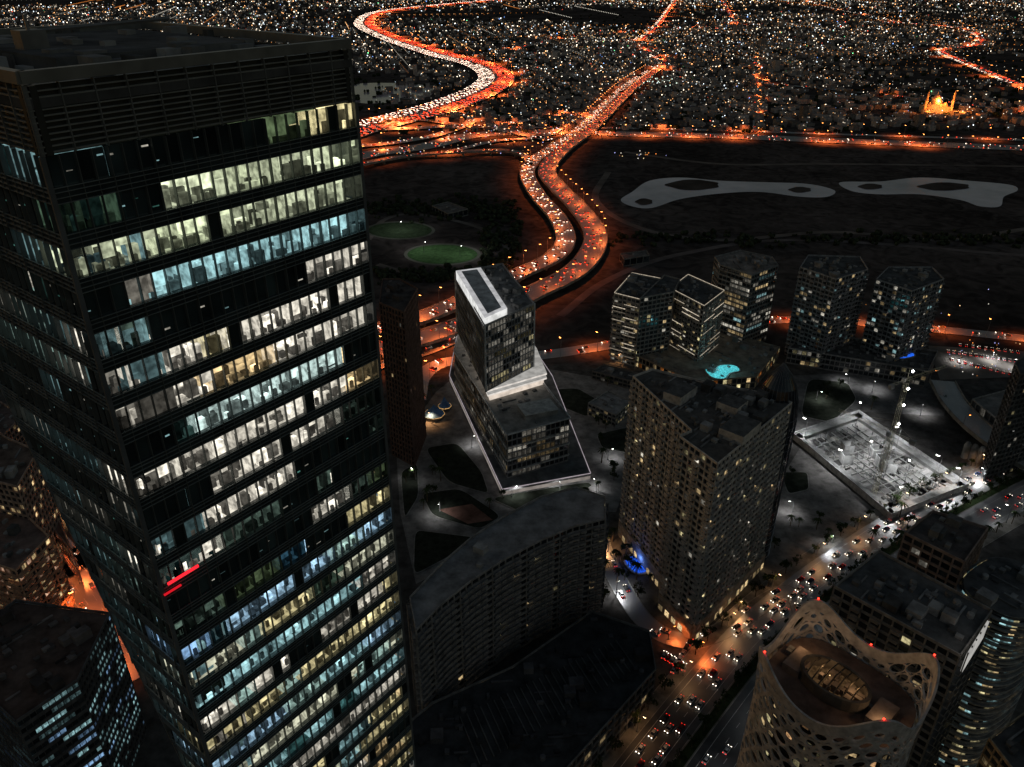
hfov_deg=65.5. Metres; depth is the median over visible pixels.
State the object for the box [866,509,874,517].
tree
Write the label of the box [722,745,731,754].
car
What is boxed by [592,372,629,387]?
windows
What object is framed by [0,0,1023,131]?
distant city houses
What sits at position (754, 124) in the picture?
avenue
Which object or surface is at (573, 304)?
dirt track
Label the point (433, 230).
running track
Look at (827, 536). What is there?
tree
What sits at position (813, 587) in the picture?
car
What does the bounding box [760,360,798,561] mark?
dome topped tower
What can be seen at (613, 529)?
palm tree
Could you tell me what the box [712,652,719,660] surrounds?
car
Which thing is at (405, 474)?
palm tree
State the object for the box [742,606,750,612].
car
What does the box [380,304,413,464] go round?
windows
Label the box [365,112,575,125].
interchange road
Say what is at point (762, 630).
car
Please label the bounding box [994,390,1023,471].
lit windows
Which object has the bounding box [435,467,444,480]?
palm tree
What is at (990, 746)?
windows
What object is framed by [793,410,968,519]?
construction site
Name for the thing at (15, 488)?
lit windows
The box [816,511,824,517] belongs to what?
tree
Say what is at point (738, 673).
tree
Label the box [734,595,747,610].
tree
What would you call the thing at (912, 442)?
tower crane
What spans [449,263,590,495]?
stacked office block
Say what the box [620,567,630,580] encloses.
tree
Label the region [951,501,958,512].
tree
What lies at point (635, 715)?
tree
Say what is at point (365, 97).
parking lot
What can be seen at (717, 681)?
car
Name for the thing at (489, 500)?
palm tree
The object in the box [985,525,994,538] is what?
palm tree
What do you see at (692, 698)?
car
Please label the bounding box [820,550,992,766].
terraced tower
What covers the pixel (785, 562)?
tree
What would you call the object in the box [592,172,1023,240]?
dirt track
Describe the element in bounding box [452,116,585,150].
interchange road
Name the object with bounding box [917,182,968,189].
sand island
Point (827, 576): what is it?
car
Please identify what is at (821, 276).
windows
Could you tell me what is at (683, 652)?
parked car
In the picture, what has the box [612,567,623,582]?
palm tree
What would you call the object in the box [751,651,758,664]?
tree
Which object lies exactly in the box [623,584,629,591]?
car
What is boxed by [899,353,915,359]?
swimming pool
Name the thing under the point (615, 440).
planted bed
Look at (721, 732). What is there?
boulevard
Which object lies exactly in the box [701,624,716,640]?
tree
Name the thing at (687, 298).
lit windows
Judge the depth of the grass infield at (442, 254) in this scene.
812.15 m
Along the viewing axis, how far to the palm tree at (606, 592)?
374.80 m
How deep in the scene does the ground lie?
1102.68 m
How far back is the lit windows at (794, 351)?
586.10 m
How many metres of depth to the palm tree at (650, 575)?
386.44 m
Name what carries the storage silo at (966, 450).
on the district paving at (946, 436)
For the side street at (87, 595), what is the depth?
381.18 m
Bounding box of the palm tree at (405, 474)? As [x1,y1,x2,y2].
[400,472,409,480]
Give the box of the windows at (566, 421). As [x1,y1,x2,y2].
[455,311,568,476]
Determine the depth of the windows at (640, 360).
561.18 m
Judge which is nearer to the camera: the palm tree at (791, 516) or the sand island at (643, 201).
the palm tree at (791, 516)
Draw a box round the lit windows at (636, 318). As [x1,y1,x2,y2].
[611,300,638,362]
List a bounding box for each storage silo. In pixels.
[960,441,971,458]
[968,444,978,460]
[975,446,985,463]
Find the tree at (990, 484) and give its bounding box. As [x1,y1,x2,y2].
[988,481,994,493]
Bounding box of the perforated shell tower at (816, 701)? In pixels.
[736,598,939,766]
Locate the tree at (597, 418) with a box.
[594,414,602,424]
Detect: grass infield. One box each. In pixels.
[378,225,421,234]
[418,248,466,259]
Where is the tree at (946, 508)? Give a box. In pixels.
[939,505,949,513]
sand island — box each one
[635,198,651,204]
[665,180,718,189]
[788,187,810,191]
[858,184,881,188]
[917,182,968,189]
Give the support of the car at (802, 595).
on the access road at (635, 610)
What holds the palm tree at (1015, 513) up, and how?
on the boulevard
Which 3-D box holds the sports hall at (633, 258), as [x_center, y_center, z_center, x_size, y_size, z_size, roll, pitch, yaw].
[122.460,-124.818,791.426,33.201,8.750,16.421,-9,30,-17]
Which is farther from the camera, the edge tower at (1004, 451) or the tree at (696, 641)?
the edge tower at (1004, 451)
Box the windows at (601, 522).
[412,520,604,706]
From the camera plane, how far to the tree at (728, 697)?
323.74 m
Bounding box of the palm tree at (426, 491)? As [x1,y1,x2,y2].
[423,488,431,501]
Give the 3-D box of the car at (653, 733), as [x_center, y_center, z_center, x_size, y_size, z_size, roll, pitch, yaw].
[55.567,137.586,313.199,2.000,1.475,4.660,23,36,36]
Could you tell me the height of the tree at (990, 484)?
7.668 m
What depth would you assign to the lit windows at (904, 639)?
252.14 m
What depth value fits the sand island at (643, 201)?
984.34 m
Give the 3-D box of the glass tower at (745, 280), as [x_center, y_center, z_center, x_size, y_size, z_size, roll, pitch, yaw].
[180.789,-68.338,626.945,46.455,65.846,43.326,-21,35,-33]
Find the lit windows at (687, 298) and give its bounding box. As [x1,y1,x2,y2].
[671,298,720,351]
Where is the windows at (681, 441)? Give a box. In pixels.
[623,379,790,623]
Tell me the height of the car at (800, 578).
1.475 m
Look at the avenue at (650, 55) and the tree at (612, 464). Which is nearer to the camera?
the tree at (612, 464)
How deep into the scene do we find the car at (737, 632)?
358.94 m
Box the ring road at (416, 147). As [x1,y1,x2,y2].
[362,130,1023,158]
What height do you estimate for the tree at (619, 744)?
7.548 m
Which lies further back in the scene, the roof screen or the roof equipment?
the roof equipment
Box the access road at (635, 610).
[605,530,817,648]
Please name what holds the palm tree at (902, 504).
on the boulevard
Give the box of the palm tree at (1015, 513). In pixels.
[1010,511,1020,523]
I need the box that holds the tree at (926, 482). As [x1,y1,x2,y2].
[917,476,929,490]
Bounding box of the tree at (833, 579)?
[828,577,837,592]
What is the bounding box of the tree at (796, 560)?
[792,554,801,565]
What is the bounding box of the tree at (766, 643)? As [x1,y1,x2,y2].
[762,636,773,645]
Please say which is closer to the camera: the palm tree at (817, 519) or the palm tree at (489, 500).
the palm tree at (817, 519)
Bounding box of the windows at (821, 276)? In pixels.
[785,268,866,357]
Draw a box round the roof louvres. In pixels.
[460,640,634,765]
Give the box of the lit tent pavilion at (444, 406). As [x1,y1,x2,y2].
[425,397,450,422]
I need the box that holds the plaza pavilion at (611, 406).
[587,391,629,426]
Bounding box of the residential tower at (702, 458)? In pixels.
[618,368,791,639]
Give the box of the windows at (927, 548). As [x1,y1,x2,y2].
[898,514,977,587]
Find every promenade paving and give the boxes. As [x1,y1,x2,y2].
[757,448,873,583]
[793,373,944,430]
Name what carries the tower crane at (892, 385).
on the ground
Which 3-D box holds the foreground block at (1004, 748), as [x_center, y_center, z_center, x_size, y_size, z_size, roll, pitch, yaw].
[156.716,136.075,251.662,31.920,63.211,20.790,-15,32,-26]
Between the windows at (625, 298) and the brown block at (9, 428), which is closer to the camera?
the brown block at (9, 428)
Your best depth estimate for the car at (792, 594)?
380.39 m
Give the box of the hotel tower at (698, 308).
[670,274,724,361]
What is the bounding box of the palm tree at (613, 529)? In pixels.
[608,527,618,541]
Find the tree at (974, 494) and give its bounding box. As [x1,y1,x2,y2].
[966,488,978,503]
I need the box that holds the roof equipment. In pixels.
[414,617,649,766]
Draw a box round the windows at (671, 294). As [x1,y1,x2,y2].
[635,293,672,363]
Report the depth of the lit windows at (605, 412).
523.33 m
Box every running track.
[369,221,434,238]
[404,243,480,264]
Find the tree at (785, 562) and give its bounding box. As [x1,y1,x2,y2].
[779,559,791,573]
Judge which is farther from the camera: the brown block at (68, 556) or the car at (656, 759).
the brown block at (68, 556)
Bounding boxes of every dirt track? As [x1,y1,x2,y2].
[370,213,514,280]
[556,239,1023,316]
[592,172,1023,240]
[623,151,1023,166]
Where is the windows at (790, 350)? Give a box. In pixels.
[786,349,926,384]
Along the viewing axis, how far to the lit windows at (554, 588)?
350.45 m
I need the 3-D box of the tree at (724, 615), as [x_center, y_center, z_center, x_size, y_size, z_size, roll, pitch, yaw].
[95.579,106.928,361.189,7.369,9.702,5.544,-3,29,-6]
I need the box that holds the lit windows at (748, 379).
[636,352,777,387]
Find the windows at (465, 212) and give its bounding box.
[432,207,467,217]
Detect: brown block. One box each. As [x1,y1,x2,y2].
[0,401,26,447]
[53,519,82,582]
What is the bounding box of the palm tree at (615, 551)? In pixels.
[610,549,620,561]
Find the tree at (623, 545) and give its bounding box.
[620,541,632,552]
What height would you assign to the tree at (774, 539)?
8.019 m
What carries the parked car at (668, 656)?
on the district paving at (946, 436)
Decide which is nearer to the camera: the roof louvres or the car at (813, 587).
the roof louvres
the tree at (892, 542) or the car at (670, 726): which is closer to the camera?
the car at (670, 726)
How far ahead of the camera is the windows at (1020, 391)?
455.01 m
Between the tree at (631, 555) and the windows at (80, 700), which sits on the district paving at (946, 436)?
the tree at (631, 555)
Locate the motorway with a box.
[353,1,514,136]
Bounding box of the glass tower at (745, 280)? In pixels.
[711,250,778,341]
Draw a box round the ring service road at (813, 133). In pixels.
[516,126,1022,140]
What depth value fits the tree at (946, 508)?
430.11 m
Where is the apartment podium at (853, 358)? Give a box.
[785,338,937,386]
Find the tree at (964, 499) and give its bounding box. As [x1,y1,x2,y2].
[961,492,969,507]
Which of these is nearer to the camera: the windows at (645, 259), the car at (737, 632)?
the car at (737, 632)
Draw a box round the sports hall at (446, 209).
[432,202,467,218]
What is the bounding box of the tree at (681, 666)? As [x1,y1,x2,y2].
[673,661,684,673]
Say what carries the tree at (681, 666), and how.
on the boulevard
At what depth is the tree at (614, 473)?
462.78 m
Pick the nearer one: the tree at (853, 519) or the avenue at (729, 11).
the tree at (853, 519)
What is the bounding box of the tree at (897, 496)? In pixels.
[892,491,903,501]
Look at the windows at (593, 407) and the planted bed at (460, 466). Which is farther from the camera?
the windows at (593, 407)
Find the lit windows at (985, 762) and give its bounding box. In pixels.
[982,725,1010,766]
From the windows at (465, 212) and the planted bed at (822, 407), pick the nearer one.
the planted bed at (822, 407)
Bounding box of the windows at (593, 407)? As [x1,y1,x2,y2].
[588,405,625,425]
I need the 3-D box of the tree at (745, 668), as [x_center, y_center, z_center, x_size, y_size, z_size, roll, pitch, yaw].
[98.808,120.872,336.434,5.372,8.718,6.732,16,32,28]
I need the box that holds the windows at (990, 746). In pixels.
[979,742,1007,766]
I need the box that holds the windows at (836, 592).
[823,573,957,766]
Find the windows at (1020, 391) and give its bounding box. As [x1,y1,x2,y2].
[981,366,1023,479]
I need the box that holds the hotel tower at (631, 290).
[609,272,659,365]
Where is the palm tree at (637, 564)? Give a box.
[630,562,644,579]
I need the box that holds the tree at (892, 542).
[889,535,899,550]
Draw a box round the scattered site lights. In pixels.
[381,29,998,374]
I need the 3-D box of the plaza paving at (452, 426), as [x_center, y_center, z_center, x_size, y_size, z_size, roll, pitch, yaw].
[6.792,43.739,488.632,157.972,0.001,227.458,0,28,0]
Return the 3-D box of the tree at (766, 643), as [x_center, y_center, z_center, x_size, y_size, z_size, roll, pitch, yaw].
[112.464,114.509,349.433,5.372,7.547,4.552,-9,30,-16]
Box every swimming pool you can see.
[624,554,646,574]
[704,364,740,378]
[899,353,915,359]
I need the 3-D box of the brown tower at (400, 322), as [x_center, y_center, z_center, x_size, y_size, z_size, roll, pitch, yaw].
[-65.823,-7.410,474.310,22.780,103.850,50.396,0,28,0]
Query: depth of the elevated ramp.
1191.49 m
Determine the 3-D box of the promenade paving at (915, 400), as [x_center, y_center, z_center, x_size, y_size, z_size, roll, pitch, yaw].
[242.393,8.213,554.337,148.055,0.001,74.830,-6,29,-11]
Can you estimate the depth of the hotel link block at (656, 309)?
581.91 m
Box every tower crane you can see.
[838,409,916,493]
[881,365,946,468]
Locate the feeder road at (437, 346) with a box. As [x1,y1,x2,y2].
[381,337,455,368]
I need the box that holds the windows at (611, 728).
[510,637,654,766]
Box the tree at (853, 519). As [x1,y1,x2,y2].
[850,517,861,526]
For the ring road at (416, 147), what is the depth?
1303.80 m
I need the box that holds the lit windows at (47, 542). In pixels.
[0,526,68,606]
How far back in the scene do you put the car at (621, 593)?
380.40 m
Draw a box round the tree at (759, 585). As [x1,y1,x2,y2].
[750,581,765,596]
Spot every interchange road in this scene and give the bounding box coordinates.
[362,111,475,146]
[362,124,553,140]
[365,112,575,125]
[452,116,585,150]
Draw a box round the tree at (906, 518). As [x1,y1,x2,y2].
[903,514,915,526]
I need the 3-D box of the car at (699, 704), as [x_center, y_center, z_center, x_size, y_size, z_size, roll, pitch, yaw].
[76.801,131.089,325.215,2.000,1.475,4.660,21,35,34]
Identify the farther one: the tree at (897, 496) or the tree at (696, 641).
the tree at (897, 496)
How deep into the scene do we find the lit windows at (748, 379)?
561.52 m
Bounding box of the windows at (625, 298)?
[611,283,638,364]
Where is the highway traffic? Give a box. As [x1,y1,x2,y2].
[69,0,1023,608]
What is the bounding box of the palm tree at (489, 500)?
[485,498,493,508]
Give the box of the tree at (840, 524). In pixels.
[836,521,847,535]
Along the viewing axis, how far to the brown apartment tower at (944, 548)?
282.51 m
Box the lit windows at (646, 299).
[635,298,671,365]
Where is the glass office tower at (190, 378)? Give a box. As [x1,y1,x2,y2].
[0,14,415,766]
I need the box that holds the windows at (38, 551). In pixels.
[0,544,72,606]
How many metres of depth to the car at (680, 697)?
327.06 m
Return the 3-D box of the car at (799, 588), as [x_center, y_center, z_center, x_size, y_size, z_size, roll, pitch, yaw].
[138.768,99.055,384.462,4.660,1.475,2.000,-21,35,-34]
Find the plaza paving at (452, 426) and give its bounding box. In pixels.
[397,370,630,583]
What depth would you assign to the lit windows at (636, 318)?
586.10 m
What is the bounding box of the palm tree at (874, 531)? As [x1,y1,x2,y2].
[868,528,878,543]
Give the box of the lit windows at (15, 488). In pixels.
[0,470,60,551]
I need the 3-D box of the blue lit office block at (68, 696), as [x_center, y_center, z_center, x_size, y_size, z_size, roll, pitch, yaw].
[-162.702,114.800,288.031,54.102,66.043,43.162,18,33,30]
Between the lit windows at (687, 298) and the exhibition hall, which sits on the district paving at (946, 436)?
the exhibition hall
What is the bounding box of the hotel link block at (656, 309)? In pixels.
[634,275,679,367]
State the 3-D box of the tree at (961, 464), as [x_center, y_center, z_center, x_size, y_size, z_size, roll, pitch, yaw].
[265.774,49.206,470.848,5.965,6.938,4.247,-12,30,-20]
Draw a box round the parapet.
[412,610,655,766]
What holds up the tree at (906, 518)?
on the boulevard
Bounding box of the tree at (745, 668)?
[739,659,753,676]
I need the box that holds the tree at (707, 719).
[698,713,714,729]
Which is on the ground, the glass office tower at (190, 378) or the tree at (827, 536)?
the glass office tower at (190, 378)
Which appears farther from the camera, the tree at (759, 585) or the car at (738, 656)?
the tree at (759, 585)
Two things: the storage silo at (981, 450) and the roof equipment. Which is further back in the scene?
the storage silo at (981, 450)
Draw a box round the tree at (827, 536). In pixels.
[824,532,833,544]
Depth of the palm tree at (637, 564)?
386.01 m
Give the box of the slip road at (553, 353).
[422,316,1023,399]
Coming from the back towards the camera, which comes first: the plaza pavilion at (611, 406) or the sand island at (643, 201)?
the sand island at (643, 201)
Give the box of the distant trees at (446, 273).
[0,1,1023,284]
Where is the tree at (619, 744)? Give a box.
[609,736,623,749]
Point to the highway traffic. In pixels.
(479, 82)
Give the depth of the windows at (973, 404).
512.21 m
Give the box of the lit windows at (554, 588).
[438,541,601,679]
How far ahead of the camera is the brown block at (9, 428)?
465.50 m
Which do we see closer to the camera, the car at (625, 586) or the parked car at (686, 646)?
the parked car at (686, 646)
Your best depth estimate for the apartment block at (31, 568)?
351.32 m
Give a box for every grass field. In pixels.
[369,222,431,237]
[407,245,477,263]
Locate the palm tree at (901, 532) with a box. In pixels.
[894,529,904,544]
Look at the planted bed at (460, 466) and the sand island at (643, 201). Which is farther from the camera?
the sand island at (643, 201)
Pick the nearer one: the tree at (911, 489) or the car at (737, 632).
the car at (737, 632)
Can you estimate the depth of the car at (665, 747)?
306.71 m
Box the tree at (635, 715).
[631,708,640,725]
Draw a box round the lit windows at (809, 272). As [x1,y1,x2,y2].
[790,271,865,350]
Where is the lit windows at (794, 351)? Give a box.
[787,350,925,383]
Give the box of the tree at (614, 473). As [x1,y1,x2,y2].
[610,468,618,479]
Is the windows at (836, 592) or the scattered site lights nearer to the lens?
the windows at (836, 592)
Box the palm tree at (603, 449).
[598,447,606,462]
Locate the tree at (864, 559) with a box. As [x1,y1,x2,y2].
[859,553,867,564]
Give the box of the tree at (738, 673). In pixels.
[734,669,744,686]
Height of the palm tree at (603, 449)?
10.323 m
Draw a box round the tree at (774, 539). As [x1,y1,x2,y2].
[772,536,780,547]
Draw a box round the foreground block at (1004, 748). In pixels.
[976,712,1023,766]
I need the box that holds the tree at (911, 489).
[905,482,917,496]
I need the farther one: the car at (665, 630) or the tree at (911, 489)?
the tree at (911, 489)
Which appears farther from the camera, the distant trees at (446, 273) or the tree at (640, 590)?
the distant trees at (446, 273)
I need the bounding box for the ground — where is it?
[0,0,1023,381]
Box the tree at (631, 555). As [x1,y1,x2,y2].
[621,552,636,565]
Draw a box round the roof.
[412,613,654,766]
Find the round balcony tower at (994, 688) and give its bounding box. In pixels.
[936,557,1023,766]
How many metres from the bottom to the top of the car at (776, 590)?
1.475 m
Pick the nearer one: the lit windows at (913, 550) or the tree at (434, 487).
the lit windows at (913, 550)
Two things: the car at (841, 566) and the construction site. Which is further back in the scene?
the construction site
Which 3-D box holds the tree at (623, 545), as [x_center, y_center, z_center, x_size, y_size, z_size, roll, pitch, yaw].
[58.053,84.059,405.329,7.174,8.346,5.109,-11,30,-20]
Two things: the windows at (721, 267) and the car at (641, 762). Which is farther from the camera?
the windows at (721, 267)
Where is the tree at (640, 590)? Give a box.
[634,580,645,596]
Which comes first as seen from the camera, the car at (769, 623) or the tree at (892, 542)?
the car at (769, 623)
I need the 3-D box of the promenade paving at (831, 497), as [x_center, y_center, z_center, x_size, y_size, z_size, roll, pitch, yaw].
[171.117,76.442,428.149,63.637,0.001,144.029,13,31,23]
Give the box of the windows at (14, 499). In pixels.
[0,461,63,562]
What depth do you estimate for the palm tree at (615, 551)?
397.23 m
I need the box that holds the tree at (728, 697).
[721,688,732,703]
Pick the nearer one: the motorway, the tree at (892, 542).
the tree at (892, 542)
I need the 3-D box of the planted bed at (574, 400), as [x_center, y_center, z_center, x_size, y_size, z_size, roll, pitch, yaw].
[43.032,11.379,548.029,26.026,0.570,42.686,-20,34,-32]
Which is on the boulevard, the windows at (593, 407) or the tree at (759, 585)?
the tree at (759, 585)
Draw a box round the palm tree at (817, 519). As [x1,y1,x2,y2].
[813,518,821,529]
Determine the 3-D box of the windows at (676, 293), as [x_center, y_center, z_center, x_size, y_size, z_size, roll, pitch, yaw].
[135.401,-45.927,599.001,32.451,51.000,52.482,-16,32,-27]
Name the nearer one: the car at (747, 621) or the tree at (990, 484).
the car at (747, 621)
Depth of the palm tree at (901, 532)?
409.71 m
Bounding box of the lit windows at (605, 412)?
[589,405,628,422]
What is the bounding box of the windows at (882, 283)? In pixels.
[861,281,942,360]
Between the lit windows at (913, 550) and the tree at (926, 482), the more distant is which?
the tree at (926, 482)
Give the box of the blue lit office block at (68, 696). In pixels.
[0,599,147,766]
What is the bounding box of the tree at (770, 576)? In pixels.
[762,572,776,586]
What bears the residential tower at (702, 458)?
on the district paving at (946, 436)
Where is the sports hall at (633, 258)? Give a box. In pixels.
[619,250,649,266]
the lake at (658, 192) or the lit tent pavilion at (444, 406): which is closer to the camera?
the lit tent pavilion at (444, 406)
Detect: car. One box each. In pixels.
[618,590,624,597]
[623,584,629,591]
[635,743,644,753]
[635,759,644,766]
[648,728,657,738]
[650,629,660,636]
[652,754,661,764]
[660,627,670,633]
[660,713,669,722]
[660,743,669,753]
[661,651,666,659]
[664,723,673,732]
[665,653,671,661]
[669,655,674,663]
[675,694,683,703]
[676,723,684,732]
[680,649,686,656]
[683,643,689,650]
[687,695,695,703]
[695,700,703,708]
[697,668,705,676]
[701,754,710,764]
[708,668,716,676]
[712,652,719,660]
[713,677,721,685]
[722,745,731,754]
[726,648,734,656]
[732,623,740,629]
[733,629,741,636]
[734,653,742,660]
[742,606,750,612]
[744,618,752,624]
[748,626,755,633]
[758,626,766,633]
[761,603,769,609]
[766,620,773,626]
[770,596,778,602]
[770,606,778,612]
[771,588,780,593]
[777,600,784,606]
[780,607,788,614]
[788,591,796,597]
[795,585,803,591]
[796,576,803,581]
[798,592,806,598]
[806,577,814,583]
[807,568,815,574]
[809,584,817,590]
[824,573,831,579]
[837,563,845,569]
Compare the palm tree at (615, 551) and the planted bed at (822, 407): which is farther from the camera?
the planted bed at (822, 407)
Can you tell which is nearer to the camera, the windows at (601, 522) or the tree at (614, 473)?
the windows at (601, 522)
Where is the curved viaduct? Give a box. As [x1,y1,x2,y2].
[929,378,1023,470]
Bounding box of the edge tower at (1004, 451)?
[979,357,1023,481]
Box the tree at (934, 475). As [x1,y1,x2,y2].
[930,473,943,481]
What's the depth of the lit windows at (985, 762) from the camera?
245.40 m
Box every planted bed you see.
[401,464,418,516]
[413,530,470,572]
[423,489,498,528]
[427,443,487,492]
[494,482,591,509]
[558,388,594,415]
[597,428,627,452]
[784,472,808,493]
[801,379,855,420]
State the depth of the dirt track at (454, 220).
896.48 m
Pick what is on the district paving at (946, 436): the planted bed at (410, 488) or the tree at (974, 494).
the planted bed at (410, 488)
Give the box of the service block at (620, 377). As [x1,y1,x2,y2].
[592,364,639,388]
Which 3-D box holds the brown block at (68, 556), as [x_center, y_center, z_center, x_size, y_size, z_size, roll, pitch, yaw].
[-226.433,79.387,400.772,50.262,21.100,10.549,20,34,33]
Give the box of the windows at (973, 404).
[971,401,994,423]
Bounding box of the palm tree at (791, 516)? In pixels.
[786,514,796,525]
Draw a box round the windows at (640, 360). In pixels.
[639,356,776,387]
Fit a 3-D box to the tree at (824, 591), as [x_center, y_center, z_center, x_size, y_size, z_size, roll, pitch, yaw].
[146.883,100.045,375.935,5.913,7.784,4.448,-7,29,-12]
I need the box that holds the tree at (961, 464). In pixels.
[958,462,967,470]
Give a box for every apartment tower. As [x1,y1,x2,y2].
[784,254,868,368]
[860,266,944,361]
[896,510,988,589]
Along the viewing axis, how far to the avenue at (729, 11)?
4220.44 m
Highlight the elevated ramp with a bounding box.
[363,149,533,165]
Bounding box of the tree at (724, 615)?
[716,612,731,626]
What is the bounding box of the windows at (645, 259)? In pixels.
[620,255,648,264]
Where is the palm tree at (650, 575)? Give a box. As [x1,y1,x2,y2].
[647,573,654,582]
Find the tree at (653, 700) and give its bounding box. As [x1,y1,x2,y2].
[644,693,657,710]
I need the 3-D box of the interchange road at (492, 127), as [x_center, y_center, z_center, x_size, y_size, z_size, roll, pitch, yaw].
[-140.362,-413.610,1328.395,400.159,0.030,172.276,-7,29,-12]
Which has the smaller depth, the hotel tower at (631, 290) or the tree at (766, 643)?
the tree at (766, 643)
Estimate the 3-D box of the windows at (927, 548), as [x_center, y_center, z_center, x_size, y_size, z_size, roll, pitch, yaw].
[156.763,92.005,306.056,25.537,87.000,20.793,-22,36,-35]
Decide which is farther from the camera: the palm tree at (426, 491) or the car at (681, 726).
the palm tree at (426, 491)
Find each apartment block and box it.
[0,434,70,566]
[0,511,74,609]
[406,486,608,715]
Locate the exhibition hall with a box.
[970,390,1004,425]
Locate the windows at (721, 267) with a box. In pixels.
[712,263,777,339]
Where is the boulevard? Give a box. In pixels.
[599,461,1023,766]
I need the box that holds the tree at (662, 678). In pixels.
[658,674,674,690]
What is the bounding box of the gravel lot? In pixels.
[928,346,1023,379]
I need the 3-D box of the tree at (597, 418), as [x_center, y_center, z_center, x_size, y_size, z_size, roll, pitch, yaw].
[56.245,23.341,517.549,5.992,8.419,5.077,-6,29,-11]
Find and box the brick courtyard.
[438,504,491,523]
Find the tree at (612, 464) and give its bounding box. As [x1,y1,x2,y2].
[609,460,618,471]
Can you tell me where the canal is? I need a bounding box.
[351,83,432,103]
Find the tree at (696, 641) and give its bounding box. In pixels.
[690,638,702,654]
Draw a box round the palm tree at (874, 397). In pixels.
[868,395,879,409]
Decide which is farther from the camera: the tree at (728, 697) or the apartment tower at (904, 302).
the apartment tower at (904, 302)
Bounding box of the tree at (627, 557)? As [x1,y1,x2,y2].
[625,554,635,567]
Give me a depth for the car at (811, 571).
394.62 m
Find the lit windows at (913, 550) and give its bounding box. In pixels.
[911,547,927,566]
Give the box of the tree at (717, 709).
[713,698,724,713]
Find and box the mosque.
[919,90,955,112]
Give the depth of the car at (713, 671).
338.96 m
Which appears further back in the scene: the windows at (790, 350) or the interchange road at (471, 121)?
the interchange road at (471, 121)
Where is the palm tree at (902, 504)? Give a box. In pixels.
[896,502,908,516]
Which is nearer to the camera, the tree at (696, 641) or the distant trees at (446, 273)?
the tree at (696, 641)
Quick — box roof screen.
[960,619,989,671]
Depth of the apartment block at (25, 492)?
374.74 m
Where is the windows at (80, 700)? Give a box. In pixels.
[18,612,145,766]
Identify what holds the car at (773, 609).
on the boulevard
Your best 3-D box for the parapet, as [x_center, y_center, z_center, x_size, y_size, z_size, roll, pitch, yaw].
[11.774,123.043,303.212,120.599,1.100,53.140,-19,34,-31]
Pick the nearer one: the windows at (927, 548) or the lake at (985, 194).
the windows at (927, 548)
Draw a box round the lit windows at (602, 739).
[431,696,645,760]
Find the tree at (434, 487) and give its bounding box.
[425,484,437,494]
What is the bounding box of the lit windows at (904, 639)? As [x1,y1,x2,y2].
[831,636,920,686]
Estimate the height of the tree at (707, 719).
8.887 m
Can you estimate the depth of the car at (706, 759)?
302.23 m
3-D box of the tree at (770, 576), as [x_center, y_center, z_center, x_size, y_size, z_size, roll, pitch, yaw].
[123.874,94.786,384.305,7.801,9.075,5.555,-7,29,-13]
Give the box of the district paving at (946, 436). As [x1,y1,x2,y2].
[0,360,1023,766]
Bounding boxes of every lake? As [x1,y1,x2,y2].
[621,178,834,207]
[839,178,1017,206]
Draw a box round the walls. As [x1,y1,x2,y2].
[413,642,655,766]
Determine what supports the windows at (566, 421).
in the stacked office block at (506, 391)
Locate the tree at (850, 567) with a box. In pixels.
[847,559,859,572]
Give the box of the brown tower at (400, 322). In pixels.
[379,278,426,465]
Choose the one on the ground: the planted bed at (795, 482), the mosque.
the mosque
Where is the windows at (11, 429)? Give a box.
[5,428,24,443]
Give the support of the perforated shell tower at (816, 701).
on the ground
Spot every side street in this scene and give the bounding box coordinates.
[63,538,139,680]
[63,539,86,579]
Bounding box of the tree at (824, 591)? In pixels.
[818,589,830,599]
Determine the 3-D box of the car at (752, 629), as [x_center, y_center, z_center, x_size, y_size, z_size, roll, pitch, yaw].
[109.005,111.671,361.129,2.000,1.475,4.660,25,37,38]
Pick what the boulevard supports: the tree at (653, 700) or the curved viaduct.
the tree at (653, 700)
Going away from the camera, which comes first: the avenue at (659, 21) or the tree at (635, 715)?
the tree at (635, 715)
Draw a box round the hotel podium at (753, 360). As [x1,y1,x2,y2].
[633,332,779,388]
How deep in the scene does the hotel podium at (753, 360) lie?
581.84 m
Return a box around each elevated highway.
[377,70,650,338]
[379,68,661,359]
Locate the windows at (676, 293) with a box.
[670,293,722,360]
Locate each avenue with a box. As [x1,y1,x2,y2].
[514,24,752,49]
[635,37,666,68]
[636,1,675,39]
[697,78,1020,111]
[721,0,736,23]
[753,61,760,131]
[813,2,893,21]
[902,22,1022,89]
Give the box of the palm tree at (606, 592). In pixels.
[603,588,610,601]
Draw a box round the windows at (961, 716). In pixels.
[936,576,1023,766]
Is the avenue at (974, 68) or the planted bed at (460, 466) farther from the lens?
the avenue at (974, 68)

